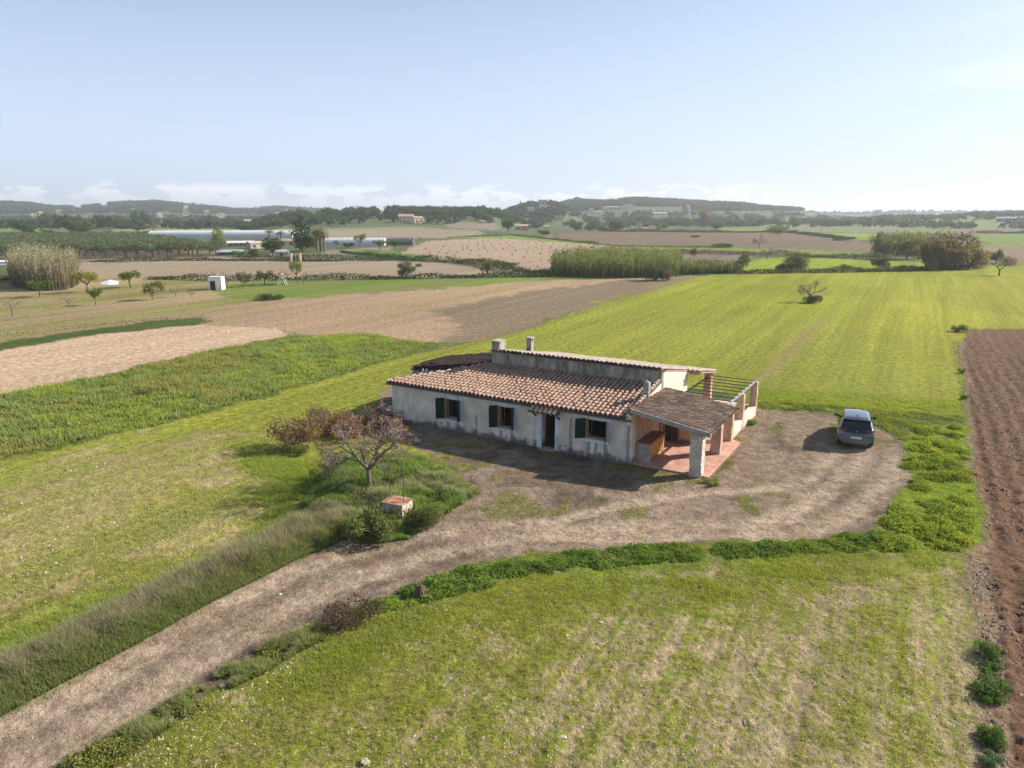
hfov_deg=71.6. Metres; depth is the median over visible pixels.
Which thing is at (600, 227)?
broadleaf tree
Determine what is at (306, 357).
green strip growth
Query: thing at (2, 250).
olive tree
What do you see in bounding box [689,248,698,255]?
sparse tree
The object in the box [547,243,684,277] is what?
reed bed
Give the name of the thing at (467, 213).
broadleaf tree
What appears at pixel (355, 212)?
broadleaf tree
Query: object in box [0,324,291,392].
bare field
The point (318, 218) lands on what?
broadleaf tree
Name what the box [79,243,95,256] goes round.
olive tree
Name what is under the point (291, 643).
verge tufts
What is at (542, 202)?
hilltop house
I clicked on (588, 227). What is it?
broadleaf tree
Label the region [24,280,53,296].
fruit tree
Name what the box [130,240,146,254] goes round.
olive tree
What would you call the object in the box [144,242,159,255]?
olive tree
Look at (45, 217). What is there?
broadleaf tree
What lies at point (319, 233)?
palm tree
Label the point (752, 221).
slope scrub
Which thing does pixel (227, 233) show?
greenhouse
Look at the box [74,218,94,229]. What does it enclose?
broadleaf tree
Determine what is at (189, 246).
olive tree
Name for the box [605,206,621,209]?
long low building
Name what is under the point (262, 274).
fruit tree
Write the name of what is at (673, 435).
porch door
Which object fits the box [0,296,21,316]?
bare tree
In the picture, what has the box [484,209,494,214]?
broadleaf tree
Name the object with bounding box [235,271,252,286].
sparse tree
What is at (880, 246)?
thicket tree
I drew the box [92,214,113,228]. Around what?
broadleaf tree
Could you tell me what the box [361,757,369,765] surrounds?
stone
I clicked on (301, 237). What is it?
pine tree
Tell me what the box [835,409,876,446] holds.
parked car
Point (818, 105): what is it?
sky
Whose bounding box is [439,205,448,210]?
broadleaf tree
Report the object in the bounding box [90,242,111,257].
olive tree
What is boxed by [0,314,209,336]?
hedge
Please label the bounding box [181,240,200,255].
olive tree
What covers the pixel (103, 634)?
verge grass
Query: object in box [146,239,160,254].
olive tree
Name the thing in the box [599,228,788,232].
hedge
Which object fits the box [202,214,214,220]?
broadleaf tree
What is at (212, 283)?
doorway
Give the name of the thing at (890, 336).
green crop field
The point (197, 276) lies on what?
hedge
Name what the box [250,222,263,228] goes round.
broadleaf tree
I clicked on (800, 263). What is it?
thicket tree
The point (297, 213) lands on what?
broadleaf tree
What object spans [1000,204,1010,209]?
cloud
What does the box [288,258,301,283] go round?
autumn tree
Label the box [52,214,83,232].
broadleaf tree
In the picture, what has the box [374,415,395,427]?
shrub
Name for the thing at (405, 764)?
field stones
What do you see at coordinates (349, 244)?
broadleaf tree
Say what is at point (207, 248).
olive tree
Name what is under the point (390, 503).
old well
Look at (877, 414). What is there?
yard edge weeds
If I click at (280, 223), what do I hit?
broadleaf tree
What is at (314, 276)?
hedge
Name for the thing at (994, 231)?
hedge
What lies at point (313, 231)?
palm tree
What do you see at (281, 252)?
plank shed
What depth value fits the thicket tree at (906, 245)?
190.23 m
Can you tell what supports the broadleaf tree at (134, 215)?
on the ground at (442, 314)
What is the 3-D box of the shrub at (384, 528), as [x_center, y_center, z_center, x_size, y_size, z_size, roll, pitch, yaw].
[-5.307,5.366,26.717,2.091,1.519,2.261,8,16,31]
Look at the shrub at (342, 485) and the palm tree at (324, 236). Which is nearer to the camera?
the shrub at (342, 485)
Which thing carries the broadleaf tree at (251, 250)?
on the ground at (442, 314)
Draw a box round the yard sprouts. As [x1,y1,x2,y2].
[2,390,907,766]
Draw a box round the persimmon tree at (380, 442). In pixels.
[316,399,421,487]
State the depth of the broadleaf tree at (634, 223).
609.47 m
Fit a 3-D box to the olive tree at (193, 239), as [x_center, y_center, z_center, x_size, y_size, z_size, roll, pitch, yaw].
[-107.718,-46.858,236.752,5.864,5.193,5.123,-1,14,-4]
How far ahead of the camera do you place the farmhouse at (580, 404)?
38.17 m
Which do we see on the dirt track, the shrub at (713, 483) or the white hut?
the shrub at (713, 483)
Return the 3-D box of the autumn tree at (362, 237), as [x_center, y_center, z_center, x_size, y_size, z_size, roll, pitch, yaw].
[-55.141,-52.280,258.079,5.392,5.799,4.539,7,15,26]
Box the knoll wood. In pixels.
[501,200,586,216]
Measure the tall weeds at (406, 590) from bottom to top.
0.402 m
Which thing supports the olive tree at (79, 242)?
on the ground at (442, 314)
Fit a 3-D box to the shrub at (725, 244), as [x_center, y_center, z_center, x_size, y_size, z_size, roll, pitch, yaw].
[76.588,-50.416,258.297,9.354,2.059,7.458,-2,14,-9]
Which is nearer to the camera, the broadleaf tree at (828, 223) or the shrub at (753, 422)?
the shrub at (753, 422)
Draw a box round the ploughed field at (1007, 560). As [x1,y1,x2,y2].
[962,329,1023,767]
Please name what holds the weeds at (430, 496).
on the green crop field at (890, 336)
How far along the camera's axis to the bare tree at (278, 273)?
122.19 m
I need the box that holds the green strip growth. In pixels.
[0,332,431,457]
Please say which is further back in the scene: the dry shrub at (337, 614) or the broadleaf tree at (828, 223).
the broadleaf tree at (828, 223)
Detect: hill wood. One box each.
[0,199,334,213]
[549,196,804,210]
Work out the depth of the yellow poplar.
274.39 m
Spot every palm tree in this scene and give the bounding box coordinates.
[264,229,274,238]
[275,231,285,237]
[311,228,320,250]
[313,227,325,251]
[318,231,329,251]
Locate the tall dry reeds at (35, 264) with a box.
[0,238,85,290]
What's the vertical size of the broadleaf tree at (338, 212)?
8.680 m
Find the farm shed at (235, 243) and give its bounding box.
[227,241,246,246]
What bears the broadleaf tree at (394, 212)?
on the ground at (442, 314)
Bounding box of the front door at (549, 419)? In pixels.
[546,415,553,444]
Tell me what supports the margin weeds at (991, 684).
on the ground at (442, 314)
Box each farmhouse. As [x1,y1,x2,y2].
[386,336,758,477]
[653,212,666,215]
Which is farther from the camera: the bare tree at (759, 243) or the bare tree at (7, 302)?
the bare tree at (759, 243)
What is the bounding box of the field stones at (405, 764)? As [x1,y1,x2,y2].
[111,554,1000,767]
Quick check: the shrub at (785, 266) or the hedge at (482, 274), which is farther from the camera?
the shrub at (785, 266)
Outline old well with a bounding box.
[381,460,412,518]
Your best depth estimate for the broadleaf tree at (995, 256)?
174.80 m
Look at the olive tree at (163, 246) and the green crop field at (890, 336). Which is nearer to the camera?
the green crop field at (890, 336)
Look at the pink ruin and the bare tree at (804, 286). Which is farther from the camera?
the pink ruin
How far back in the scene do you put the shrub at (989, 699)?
17.84 m
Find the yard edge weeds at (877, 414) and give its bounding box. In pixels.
[757,400,967,439]
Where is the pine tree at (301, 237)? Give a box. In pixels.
[289,215,314,251]
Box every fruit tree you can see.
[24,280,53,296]
[85,287,102,304]
[117,270,140,287]
[255,269,273,284]
[372,239,387,249]
[388,240,399,247]
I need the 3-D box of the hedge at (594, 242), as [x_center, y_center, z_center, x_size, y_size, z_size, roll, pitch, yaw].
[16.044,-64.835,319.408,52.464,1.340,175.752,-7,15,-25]
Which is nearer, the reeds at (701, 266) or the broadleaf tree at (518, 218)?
the reeds at (701, 266)
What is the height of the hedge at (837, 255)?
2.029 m
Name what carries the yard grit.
on the dirt track
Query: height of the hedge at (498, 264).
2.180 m
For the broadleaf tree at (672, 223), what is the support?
on the ground at (442, 314)
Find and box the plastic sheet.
[100,280,118,284]
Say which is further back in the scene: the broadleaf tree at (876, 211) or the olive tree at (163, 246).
the broadleaf tree at (876, 211)
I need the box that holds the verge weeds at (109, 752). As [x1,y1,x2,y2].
[57,608,373,767]
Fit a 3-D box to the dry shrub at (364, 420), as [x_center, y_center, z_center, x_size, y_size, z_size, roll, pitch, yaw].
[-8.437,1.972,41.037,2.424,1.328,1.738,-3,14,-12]
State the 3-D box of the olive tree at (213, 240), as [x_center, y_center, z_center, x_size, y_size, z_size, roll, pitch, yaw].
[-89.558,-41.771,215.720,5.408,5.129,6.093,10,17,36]
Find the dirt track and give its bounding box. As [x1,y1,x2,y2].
[0,373,913,767]
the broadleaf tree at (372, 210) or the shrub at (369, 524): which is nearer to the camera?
the shrub at (369, 524)
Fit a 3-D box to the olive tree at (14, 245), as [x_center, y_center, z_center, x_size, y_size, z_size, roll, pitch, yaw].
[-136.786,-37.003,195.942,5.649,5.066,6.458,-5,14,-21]
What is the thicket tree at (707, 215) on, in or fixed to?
on the ground at (442, 314)
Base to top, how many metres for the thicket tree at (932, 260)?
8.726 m
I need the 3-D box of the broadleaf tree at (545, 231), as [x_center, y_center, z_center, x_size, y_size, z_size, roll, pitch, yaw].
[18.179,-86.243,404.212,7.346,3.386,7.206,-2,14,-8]
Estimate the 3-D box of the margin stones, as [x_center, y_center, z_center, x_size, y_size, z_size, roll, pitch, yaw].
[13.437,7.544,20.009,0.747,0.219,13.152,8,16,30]
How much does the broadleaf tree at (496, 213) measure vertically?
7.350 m
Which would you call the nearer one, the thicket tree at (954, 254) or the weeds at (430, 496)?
the weeds at (430, 496)
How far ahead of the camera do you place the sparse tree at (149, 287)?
100.96 m
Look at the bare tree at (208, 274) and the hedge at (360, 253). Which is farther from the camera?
the hedge at (360, 253)
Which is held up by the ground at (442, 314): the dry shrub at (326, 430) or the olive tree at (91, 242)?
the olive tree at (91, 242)
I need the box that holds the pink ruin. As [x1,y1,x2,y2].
[637,223,642,228]
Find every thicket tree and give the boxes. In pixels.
[397,260,415,275]
[697,207,713,221]
[782,250,810,270]
[869,231,897,254]
[870,252,891,267]
[888,230,926,258]
[914,228,980,269]
[917,232,952,270]
[955,240,990,268]
[971,250,991,266]
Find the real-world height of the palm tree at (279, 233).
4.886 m
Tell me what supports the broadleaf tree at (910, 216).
on the ground at (442, 314)
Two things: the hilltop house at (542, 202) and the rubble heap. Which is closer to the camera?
the rubble heap
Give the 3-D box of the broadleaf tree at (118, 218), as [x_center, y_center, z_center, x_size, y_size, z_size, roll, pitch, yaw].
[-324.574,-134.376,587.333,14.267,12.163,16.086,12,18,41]
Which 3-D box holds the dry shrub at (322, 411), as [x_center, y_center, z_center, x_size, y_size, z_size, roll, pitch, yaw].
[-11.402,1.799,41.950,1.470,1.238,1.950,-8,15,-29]
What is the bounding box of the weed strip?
[367,528,894,614]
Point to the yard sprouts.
(512, 528)
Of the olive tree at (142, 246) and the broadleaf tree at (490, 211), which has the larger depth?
the broadleaf tree at (490, 211)
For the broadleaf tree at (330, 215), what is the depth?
542.93 m
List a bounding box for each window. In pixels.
[435,393,462,423]
[489,401,516,432]
[575,415,610,444]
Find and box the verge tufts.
[75,604,371,756]
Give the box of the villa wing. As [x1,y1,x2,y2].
[411,216,423,223]
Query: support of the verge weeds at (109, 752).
on the ground at (442, 314)
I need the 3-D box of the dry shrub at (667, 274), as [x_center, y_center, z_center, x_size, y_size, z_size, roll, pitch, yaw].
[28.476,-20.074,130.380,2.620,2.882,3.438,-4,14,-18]
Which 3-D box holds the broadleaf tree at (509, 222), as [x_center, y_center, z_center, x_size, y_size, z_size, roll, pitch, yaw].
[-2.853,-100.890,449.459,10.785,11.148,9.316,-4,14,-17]
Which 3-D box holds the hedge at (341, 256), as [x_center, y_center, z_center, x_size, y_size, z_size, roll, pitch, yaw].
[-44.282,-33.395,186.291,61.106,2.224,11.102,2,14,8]
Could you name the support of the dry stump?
on the ground at (442, 314)
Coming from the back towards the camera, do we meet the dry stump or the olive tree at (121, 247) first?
the olive tree at (121, 247)
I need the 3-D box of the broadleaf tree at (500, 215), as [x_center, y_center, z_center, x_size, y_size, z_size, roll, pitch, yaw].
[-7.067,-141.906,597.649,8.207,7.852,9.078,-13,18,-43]
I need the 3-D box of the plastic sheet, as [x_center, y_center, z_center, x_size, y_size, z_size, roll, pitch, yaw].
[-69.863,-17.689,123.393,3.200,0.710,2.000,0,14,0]
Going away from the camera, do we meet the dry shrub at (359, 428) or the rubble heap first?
the dry shrub at (359, 428)
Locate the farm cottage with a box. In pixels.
[246,241,262,248]
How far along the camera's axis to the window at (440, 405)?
40.10 m
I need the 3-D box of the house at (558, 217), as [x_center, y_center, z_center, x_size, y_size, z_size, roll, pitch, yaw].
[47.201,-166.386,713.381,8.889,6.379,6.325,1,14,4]
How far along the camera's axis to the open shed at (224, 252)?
208.93 m
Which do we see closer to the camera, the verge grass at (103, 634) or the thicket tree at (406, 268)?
the verge grass at (103, 634)
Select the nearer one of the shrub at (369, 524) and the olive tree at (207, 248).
the shrub at (369, 524)
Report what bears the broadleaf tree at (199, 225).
on the ground at (442, 314)
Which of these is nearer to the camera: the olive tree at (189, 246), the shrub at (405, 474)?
the shrub at (405, 474)
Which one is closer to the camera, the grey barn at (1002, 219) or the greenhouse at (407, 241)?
the greenhouse at (407, 241)
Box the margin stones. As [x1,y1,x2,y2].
[968,554,1012,767]
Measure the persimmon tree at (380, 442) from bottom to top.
3.959 m
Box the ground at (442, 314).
[0,204,1023,767]
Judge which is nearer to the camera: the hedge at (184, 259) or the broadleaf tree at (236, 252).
the hedge at (184, 259)
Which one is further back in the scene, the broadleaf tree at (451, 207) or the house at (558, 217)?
the house at (558, 217)
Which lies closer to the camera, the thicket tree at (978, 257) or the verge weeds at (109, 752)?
the verge weeds at (109, 752)
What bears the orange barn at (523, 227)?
on the ground at (442, 314)
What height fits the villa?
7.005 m
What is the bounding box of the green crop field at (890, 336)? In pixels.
[0,264,1023,705]
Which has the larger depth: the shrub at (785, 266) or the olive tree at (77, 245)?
the olive tree at (77, 245)
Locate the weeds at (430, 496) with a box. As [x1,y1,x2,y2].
[299,451,478,536]
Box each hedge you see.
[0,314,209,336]
[77,251,218,259]
[78,257,344,261]
[138,273,215,280]
[225,272,372,280]
[230,252,450,262]
[339,250,406,259]
[365,271,557,279]
[442,255,552,275]
[447,234,728,247]
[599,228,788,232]
[675,248,877,259]
[731,268,839,273]
[788,230,856,238]
[826,261,985,272]
[972,230,1023,233]
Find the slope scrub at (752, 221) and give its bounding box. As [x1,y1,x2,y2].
[519,209,1023,228]
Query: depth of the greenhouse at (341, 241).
271.29 m
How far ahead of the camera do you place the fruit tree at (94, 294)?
95.17 m
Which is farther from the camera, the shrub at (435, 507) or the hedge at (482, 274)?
the hedge at (482, 274)
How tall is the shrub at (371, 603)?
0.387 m
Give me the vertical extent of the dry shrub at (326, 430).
1.799 m
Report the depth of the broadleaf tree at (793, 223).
612.18 m
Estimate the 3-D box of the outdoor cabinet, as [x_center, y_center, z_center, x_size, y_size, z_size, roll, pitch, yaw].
[7.062,3.150,36.011,0.720,0.970,2.250,8,16,30]
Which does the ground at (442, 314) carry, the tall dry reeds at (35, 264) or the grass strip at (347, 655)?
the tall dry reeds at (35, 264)
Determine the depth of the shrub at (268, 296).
101.19 m
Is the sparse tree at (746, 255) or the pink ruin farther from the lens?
the pink ruin
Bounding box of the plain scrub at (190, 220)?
[0,204,513,228]
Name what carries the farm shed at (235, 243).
on the ground at (442, 314)
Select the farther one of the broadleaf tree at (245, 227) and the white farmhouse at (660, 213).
the white farmhouse at (660, 213)
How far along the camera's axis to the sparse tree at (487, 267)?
137.75 m
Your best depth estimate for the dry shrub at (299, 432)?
36.90 m
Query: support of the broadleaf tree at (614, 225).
on the ground at (442, 314)
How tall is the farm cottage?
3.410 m
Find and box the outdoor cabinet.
[636,430,665,461]
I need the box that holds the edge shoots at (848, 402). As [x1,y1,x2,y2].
[737,385,966,413]
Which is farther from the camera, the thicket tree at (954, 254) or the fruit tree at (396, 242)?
the fruit tree at (396, 242)
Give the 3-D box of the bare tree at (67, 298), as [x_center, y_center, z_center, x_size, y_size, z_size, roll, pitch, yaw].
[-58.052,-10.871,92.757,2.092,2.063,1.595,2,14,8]
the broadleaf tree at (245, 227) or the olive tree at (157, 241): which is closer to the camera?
the olive tree at (157, 241)
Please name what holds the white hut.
on the ground at (442, 314)
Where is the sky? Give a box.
[0,0,1023,212]
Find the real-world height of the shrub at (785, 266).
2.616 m
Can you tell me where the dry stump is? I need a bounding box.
[413,583,426,598]
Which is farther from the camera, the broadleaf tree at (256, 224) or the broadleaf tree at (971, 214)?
the broadleaf tree at (971, 214)
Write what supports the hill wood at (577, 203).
on the ground at (442, 314)
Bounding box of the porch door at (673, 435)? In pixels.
[663,424,679,441]
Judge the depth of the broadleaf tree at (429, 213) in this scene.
560.83 m
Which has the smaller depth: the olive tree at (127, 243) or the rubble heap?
the rubble heap
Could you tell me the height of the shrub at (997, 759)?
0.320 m
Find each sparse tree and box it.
[141,280,165,299]
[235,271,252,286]
[478,261,494,271]
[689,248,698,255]
[737,251,750,267]
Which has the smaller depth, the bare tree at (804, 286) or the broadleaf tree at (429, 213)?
the bare tree at (804, 286)
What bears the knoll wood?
on the ground at (442, 314)
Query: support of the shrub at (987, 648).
on the ploughed field at (1007, 560)
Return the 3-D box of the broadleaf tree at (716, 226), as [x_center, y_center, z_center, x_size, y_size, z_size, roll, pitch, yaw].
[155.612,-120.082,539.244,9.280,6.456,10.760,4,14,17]
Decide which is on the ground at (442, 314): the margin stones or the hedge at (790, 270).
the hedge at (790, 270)
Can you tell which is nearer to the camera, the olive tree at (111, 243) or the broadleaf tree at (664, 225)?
the olive tree at (111, 243)
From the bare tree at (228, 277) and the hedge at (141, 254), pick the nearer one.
the bare tree at (228, 277)
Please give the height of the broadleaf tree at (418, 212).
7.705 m
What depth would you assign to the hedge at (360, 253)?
206.63 m
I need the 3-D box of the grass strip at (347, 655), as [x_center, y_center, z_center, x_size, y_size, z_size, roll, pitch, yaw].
[4.679,6.754,22.993,24.195,0.246,4.300,-4,14,-15]
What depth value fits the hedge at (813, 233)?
390.20 m
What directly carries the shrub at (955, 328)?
on the ground at (442, 314)
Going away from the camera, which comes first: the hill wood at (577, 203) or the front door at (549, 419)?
the front door at (549, 419)
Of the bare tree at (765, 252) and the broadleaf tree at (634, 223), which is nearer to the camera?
the bare tree at (765, 252)
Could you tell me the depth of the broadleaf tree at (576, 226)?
501.93 m
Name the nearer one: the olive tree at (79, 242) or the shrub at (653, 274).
the shrub at (653, 274)
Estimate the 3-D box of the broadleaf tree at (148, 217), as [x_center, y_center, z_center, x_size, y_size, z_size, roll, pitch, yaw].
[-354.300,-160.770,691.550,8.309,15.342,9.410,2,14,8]
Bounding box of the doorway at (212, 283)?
[210,281,215,289]
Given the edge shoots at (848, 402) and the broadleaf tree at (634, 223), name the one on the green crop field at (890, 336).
the edge shoots at (848, 402)
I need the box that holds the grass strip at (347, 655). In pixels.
[263,549,966,696]
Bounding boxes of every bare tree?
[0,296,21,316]
[59,293,75,307]
[168,284,183,296]
[200,269,214,279]
[220,270,233,288]
[275,269,291,284]
[299,271,308,282]
[753,236,767,248]
[760,247,775,259]
[796,280,826,295]
[983,257,1016,275]
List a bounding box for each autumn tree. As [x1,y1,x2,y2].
[68,268,98,289]
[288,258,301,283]
[353,234,366,244]
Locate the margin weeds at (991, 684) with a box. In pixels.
[966,653,1012,753]
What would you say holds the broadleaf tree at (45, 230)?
on the ground at (442, 314)
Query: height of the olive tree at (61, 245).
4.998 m
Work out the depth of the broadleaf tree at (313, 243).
235.12 m
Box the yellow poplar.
[210,227,225,241]
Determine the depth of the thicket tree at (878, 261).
153.29 m
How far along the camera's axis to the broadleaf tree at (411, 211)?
562.76 m
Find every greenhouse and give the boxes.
[149,230,303,237]
[325,238,385,245]
[385,237,414,244]
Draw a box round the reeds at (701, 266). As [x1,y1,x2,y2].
[673,256,744,274]
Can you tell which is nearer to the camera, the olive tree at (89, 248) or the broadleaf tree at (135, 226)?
the olive tree at (89, 248)
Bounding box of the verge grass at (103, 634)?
[0,494,352,715]
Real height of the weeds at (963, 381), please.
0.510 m
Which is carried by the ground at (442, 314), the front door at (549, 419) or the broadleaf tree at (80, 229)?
the broadleaf tree at (80, 229)
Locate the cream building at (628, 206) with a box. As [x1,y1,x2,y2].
[623,204,633,209]
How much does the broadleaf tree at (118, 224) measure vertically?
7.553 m
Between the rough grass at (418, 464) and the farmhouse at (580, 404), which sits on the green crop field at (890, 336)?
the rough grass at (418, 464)
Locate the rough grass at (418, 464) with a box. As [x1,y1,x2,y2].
[298,446,477,543]
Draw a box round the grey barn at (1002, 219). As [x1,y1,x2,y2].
[996,217,1017,221]
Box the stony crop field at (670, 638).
[165,547,979,767]
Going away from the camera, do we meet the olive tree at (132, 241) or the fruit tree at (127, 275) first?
the fruit tree at (127, 275)
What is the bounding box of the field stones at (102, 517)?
[0,434,290,646]
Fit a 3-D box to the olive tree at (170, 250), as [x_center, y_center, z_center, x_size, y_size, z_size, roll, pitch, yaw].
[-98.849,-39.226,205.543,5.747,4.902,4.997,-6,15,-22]
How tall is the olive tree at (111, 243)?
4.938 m
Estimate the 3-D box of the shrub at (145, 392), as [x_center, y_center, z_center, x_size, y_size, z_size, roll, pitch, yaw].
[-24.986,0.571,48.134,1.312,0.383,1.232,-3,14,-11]
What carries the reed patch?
on the ground at (442, 314)
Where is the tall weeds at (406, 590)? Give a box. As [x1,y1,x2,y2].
[396,530,884,599]
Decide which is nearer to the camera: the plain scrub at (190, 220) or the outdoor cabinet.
the outdoor cabinet
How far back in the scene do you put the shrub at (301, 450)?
36.19 m
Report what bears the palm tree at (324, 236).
on the ground at (442, 314)
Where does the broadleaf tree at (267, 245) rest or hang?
on the ground at (442, 314)
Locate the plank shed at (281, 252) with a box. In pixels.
[275,249,286,255]
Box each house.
[279,238,292,245]
[538,200,547,204]
[555,215,562,220]
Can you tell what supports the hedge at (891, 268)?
on the ground at (442, 314)
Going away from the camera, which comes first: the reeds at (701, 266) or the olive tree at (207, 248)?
the reeds at (701, 266)
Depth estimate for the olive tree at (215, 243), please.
208.97 m
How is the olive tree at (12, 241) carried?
on the ground at (442, 314)
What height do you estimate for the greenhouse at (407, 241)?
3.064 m
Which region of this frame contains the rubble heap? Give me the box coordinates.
[365,399,402,417]
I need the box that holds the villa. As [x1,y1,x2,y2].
[398,214,413,221]
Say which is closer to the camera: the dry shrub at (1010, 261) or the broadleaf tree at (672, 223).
the dry shrub at (1010, 261)
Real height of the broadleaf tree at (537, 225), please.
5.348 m
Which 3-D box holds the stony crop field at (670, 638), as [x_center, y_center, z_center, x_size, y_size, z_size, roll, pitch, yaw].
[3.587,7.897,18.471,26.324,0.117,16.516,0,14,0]
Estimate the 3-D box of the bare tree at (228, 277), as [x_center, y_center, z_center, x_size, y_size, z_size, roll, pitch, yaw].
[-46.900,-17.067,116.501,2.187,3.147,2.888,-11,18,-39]
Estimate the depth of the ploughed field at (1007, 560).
33.17 m
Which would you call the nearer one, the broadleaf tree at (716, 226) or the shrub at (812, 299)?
the shrub at (812, 299)
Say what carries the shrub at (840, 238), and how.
on the ground at (442, 314)
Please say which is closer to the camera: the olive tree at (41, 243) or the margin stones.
the margin stones
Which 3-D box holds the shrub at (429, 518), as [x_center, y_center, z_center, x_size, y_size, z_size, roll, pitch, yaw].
[-3.565,5.278,27.754,1.509,1.110,1.194,-6,15,-24]
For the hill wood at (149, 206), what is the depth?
1511.20 m
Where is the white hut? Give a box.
[207,276,224,289]
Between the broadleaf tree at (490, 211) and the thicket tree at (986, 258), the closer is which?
the thicket tree at (986, 258)
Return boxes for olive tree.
[0,243,14,255]
[1,240,26,243]
[5,242,22,250]
[13,243,39,250]
[31,241,50,247]
[46,241,66,251]
[62,240,87,253]
[69,238,88,254]
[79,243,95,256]
[83,240,100,255]
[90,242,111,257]
[96,242,114,256]
[103,240,119,255]
[111,242,135,256]
[114,239,134,256]
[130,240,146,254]
[133,242,156,257]
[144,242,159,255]
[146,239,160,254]
[157,241,176,256]
[162,240,178,253]
[176,239,199,256]
[180,237,196,240]
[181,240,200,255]
[197,242,220,256]
[206,239,225,248]
[207,240,226,254]
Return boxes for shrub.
[133,390,151,395]
[252,293,283,299]
[263,409,325,451]
[290,443,309,455]
[304,404,331,421]
[305,408,353,436]
[307,468,332,483]
[316,591,384,633]
[320,477,357,493]
[330,409,349,421]
[336,411,364,440]
[340,500,399,543]
[340,514,374,537]
[351,406,386,426]
[359,597,383,611]
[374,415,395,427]
[384,467,412,482]
[403,507,437,529]
[419,501,444,522]
[440,490,465,505]
[642,264,663,280]
[661,268,673,280]
[701,476,719,485]
[711,242,733,247]
[747,419,756,424]
[774,262,795,271]
[801,295,822,303]
[832,236,851,240]
[950,324,968,331]
[970,637,1000,657]
[975,722,1006,748]
[979,748,1005,767]
[980,690,1003,705]
[999,255,1018,265]
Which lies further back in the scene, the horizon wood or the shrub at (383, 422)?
the horizon wood
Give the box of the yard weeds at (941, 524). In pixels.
[871,421,978,553]
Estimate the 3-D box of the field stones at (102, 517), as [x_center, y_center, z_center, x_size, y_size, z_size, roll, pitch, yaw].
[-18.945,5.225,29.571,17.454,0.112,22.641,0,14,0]
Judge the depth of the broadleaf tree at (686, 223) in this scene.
630.23 m
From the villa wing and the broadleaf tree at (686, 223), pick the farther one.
the broadleaf tree at (686, 223)
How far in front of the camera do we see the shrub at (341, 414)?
40.87 m
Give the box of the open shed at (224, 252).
[216,249,243,255]
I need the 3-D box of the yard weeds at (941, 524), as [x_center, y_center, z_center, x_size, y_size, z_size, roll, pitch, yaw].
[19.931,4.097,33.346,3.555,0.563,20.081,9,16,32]
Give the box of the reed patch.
[877,230,930,255]
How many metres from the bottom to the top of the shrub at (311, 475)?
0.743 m
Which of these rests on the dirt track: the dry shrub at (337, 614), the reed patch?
the dry shrub at (337, 614)
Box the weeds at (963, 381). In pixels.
[952,341,972,417]
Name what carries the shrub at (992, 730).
on the ground at (442, 314)
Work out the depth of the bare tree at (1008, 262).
140.36 m
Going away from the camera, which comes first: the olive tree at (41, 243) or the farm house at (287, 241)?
the olive tree at (41, 243)
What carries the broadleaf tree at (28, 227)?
on the ground at (442, 314)
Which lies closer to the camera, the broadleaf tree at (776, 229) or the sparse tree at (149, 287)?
the sparse tree at (149, 287)
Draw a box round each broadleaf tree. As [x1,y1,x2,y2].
[9,219,35,232]
[34,212,57,224]
[39,228,54,232]
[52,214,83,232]
[71,227,88,232]
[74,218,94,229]
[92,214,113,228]
[113,214,127,226]
[115,220,126,228]
[128,209,144,220]
[130,224,146,230]
[143,212,152,220]
[194,223,203,228]
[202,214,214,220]
[231,250,245,255]
[233,224,256,229]
[248,248,257,255]
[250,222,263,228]
[260,237,284,255]
[274,219,287,227]
[291,211,305,216]
[308,236,318,250]
[309,213,327,225]
[326,214,335,220]
[328,209,339,214]
[338,216,349,225]
[343,242,354,248]
[350,210,359,215]
[368,208,377,215]
[386,208,398,215]
[407,207,417,215]
[414,209,428,216]
[419,210,432,217]
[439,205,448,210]
[447,206,459,210]
[463,211,474,216]
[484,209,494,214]
[487,209,498,216]
[498,211,507,217]
[500,216,516,232]
[513,214,521,221]
[532,223,543,228]
[537,230,549,234]
[569,221,582,230]
[584,224,594,230]
[597,225,607,230]
[608,221,622,229]
[629,221,643,225]
[655,223,668,228]
[666,220,678,225]
[681,220,691,226]
[711,222,722,229]
[766,225,789,233]
[786,220,798,227]
[821,220,834,225]
[872,209,882,215]
[906,213,914,219]
[968,210,981,216]
[989,249,1004,263]
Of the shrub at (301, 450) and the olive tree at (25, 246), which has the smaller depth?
the shrub at (301, 450)
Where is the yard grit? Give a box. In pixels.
[0,391,897,753]
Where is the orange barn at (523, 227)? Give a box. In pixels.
[515,224,528,230]
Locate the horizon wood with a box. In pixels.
[130,199,1022,214]
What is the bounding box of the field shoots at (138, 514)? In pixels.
[0,432,318,651]
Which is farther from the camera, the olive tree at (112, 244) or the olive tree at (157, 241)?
the olive tree at (157, 241)

